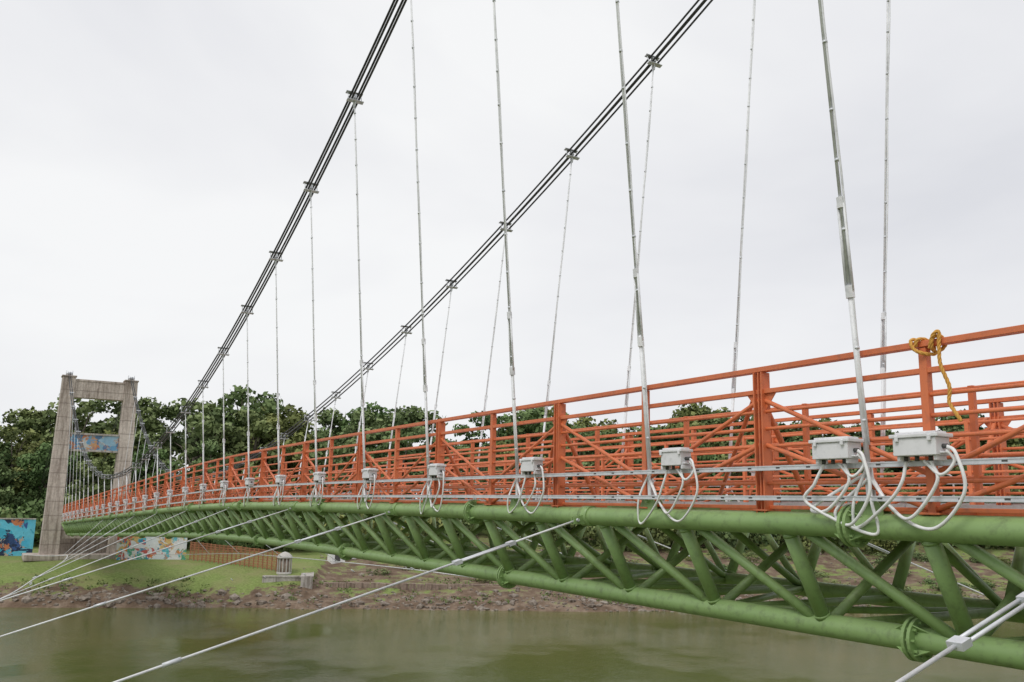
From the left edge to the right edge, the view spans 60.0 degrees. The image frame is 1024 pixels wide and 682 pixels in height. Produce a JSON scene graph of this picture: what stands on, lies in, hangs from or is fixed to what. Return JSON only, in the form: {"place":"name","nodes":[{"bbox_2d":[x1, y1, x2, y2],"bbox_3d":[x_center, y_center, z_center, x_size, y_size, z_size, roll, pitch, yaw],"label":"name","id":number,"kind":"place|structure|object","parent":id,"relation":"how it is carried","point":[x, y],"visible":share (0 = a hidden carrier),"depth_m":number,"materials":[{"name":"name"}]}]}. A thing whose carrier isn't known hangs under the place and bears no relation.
{"place":"outdoors","nodes":[
{"label":"outdoors","id":0,"kind":"place"},
{"bbox_2d":[0,527,1014,613],"bbox_3d":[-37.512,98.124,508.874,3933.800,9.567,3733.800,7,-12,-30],"label":"ground","id":1,"kind":"structure","parent":0,"point":[246,579],"depth_m":71.23,"materials":[{"name":"green plant"}]},
{"bbox_2d":[0,454,23,509],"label":"broadleaf tree","id":2,"kind":"object","parent":1,"relation":"on","point":[6,475],"visible":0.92,"depth_m":95.51,"materials":[{"name":"green plant"}]},
{"bbox_2d":[0,519,35,555],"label":"mural wall","id":3,"kind":"structure","parent":1,"relation":"on","point":[16,537],"depth_m":78.70,"materials":[{"name":"blue paint"}]},
{"bbox_2d":[0,518,35,519],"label":"coping","id":4,"kind":"object","parent":3,"relation":"on","point":[19,518],"visible":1,"depth_m":78.98,"materials":[{"name":"concrete"}]},
{"bbox_2d":[3,441,82,517],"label":"broadleaf tree","id":5,"kind":"object","parent":1,"relation":"on","point":[34,476],"visible":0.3,"depth_m":98.36,"materials":[{"name":"green plant"}]},
{"bbox_2d":[21,370,138,560],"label":"concrete bridge tower","id":6,"kind":"structure","parent":1,"relation":"on","point":[55,539],"depth_m":78.65,"materials":[{"name":"concrete"}]},
{"bbox_2d":[63,456,132,515],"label":"broadleaf tree","id":7,"kind":"object","parent":1,"relation":"on","point":[97,464],"visible":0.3,"depth_m":93.35,"materials":[{"name":"green plant"}]},
{"bbox_2d":[115,536,186,559],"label":"mural wall","id":8,"kind":"structure","parent":1,"relation":"on","point":[155,544],"depth_m":77.78,"materials":[{"name":"multicoloured paint"}]},
{"bbox_2d":[129,444,189,506],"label":"broadleaf tree","id":9,"kind":"object","parent":1,"relation":"on","point":[162,454],"visible":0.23,"depth_m":97.88,"materials":[{"name":"green plant"}]},
{"bbox_2d":[177,438,238,502],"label":"broadleaf tree","id":10,"kind":"object","parent":1,"relation":"on","point":[210,446],"visible":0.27,"depth_m":100.84,"materials":[{"name":"green plant"}]},
{"bbox_2d":[189,541,279,571],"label":"orange fence","id":11,"kind":"object","parent":1,"relation":"on","point":[262,558],"visible":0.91,"depth_m":75.72,"materials":[{"name":"orange metal"}]},
{"bbox_2d":[262,577,300,582],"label":"concrete retaining wall","id":12,"kind":"structure","parent":1,"relation":"on","point":[272,579],"depth_m":70.48,"materials":[{"name":"grey concrete"}]},
{"bbox_2d":[262,575,299,576],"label":"coping","id":13,"kind":"object","parent":12,"relation":"on","point":[279,576],"visible":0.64,"depth_m":70.67,"materials":[{"name":"concrete"}]},
{"bbox_2d":[276,552,291,574],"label":"domed kiosk","id":14,"kind":"object","parent":1,"relation":"on","point":[284,567],"visible":0.87,"depth_m":72.15,"materials":[{"name":"white paint"}]},
{"bbox_2d":[300,578,312,588],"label":"concrete retaining wall","id":15,"kind":"structure","parent":1,"relation":"on","point":[306,582],"depth_m":69.47,"materials":[{"name":"grey concrete"}]},
{"bbox_2d":[300,572,313,577],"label":"coping","id":16,"kind":"object","parent":15,"relation":"on","point":[310,575],"visible":0.64,"depth_m":70.34,"materials":[{"name":"concrete"}]},
{"bbox_2d":[296,438,374,515],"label":"broadleaf tree","id":17,"kind":"object","parent":1,"relation":"on","point":[347,450],"visible":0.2,"depth_m":98.87,"materials":[{"name":"green plant"}]},
{"bbox_2d":[327,554,344,563],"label":"white service shed","id":18,"kind":"structure","parent":1,"relation":"on","point":[337,557],"depth_m":81.25,"materials":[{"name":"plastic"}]},
{"bbox_2d":[443,449,507,535],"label":"broadleaf tree","id":19,"kind":"object","parent":1,"relation":"on","point":[482,469],"visible":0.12,"depth_m":99.81,"materials":[{"name":"green plant"}]},
{"bbox_2d":[0,574,973,607],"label":"bank weeds","id":20,"kind":"object","parent":1,"relation":"on","point":[204,599],"visible":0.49,"depth_m":68.67,"materials":[{"name":"green plant"}]},
{"bbox_2d":[0,544,998,611],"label":"shore rocks","id":21,"kind":"object","parent":1,"relation":"on","point":[235,597],"visible":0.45,"depth_m":67.12,"materials":[{"name":"brown stone"}]},
{"bbox_2d":[323,582,679,590],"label":"stone wall","id":22,"kind":"structure","parent":1,"relation":"on","point":[411,586],"depth_m":71.51,"materials":[{"name":"brown stone"}]},
{"bbox_2d":[0,497,1014,591],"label":"undergrowth","id":23,"kind":"object","parent":1,"relation":"on","point":[659,536],"visible":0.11,"depth_m":92.58,"materials":[{"name":"green plant"}]},
{"bbox_2d":[0,0,1023,681],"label":"suspension footbridge","id":24,"kind":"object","parent":1,"relation":"on","point":[918,628],"visible":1,"depth_m":11.32,"materials":[{"name":"green metal"}]},
{"bbox_2d":[909,329,962,421],"bbox_3d":[3.453,0.294,7.179,0.171,0.761,0.419,7,-12,-30],"label":"yellow rope","id":25,"kind":"object","parent":24,"relation":"attached to","point":[936,333],"visible":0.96,"depth_m":7.16,"materials":[{"name":"yellow fabric"}]},
{"bbox_2d":[0,384,1023,528],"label":"distant tree line","id":26,"kind":"object","parent":1,"relation":"on","point":[36,428],"visible":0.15,"depth_m":111.81,"materials":[{"name":"green plant"}]},
{"bbox_2d":[515,454,570,537],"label":"broadleaf tree","id":27,"kind":"object","parent":1,"relation":"on","point":[541,479],"visible":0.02,"depth_m":99.61,"materials":[{"name":"green plant"}]},
{"bbox_2d":[536,425,613,529],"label":"broadleaf tree","id":28,"kind":"object","parent":1,"relation":"on","point":[587,434],"visible":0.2,"depth_m":103.50,"materials":[{"name":"green plant"}]},
{"bbox_2d":[594,458,658,499],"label":"broadleaf tree","id":29,"kind":"object","parent":1,"relation":"on","point":[636,461],"visible":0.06,"depth_m":103.06,"materials":[{"name":"green plant"}]},
{"bbox_2d":[654,461,683,494],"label":"broadleaf tree","id":30,"kind":"object","parent":1,"relation":"on","point":[661,475],"visible":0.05,"depth_m":105.45,"materials":[{"name":"green plant"}]},
{"bbox_2d":[669,443,733,531],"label":"broadleaf tree","id":31,"kind":"object","parent":1,"relation":"on","point":[706,457],"visible":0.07,"depth_m":100.83,"materials":[{"name":"green plant"}]},
{"bbox_2d":[717,441,755,500],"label":"broadleaf tree","id":32,"kind":"object","parent":1,"relation":"on","point":[723,457],"visible":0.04,"depth_m":104.72,"materials":[{"name":"green plant"}]},
{"bbox_2d":[749,450,817,501],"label":"broadleaf tree","id":33,"kind":"object","parent":1,"relation":"on","point":[781,455],"visible":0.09,"depth_m":105.81,"materials":[{"name":"green plant"}]},
{"bbox_2d":[826,462,888,501],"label":"broadleaf tree","id":34,"kind":"object","parent":1,"relation":"on","point":[851,471],"visible":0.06,"depth_m":102.69,"materials":[{"name":"green plant"}]},
{"bbox_2d":[849,468,894,495],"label":"broadleaf tree","id":35,"kind":"object","parent":1,"relation":"on","point":[891,471],"visible":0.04,"depth_m":108.52,"materials":[{"name":"green plant"}]},
{"bbox_2d":[899,459,967,502],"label":"broadleaf tree","id":36,"kind":"object","parent":1,"relation":"on","point":[957,468],"visible":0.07,"depth_m":109.39,"materials":[{"name":"green plant"}]},
{"bbox_2d":[940,459,994,502],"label":"broadleaf tree","id":37,"kind":"object","parent":1,"relation":"on","point":[957,490],"visible":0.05,"depth_m":109.24,"materials":[{"name":"green plant"}]},
{"bbox_2d":[986,464,1023,503],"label":"broadleaf tree","id":38,"kind":"object","parent":1,"relation":"on","point":[1012,468],"visible":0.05,"depth_m":109.70,"materials":[{"name":"green plant"}]},
{"bbox_2d":[0,607,1023,681],"bbox_3d":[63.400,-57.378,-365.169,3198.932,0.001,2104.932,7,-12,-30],"label":"river water","id":39,"kind":"structure","parent":0,"point":[326,645],"depth_m":49.10,"materials":[{"name":"green liquid"}]},
{"bbox_2d":[0,0,1023,498],"label":"sky","id":40,"kind":"structure","parent":0,"point":[155,155],"materials":[{"name":"white"}]}
]}

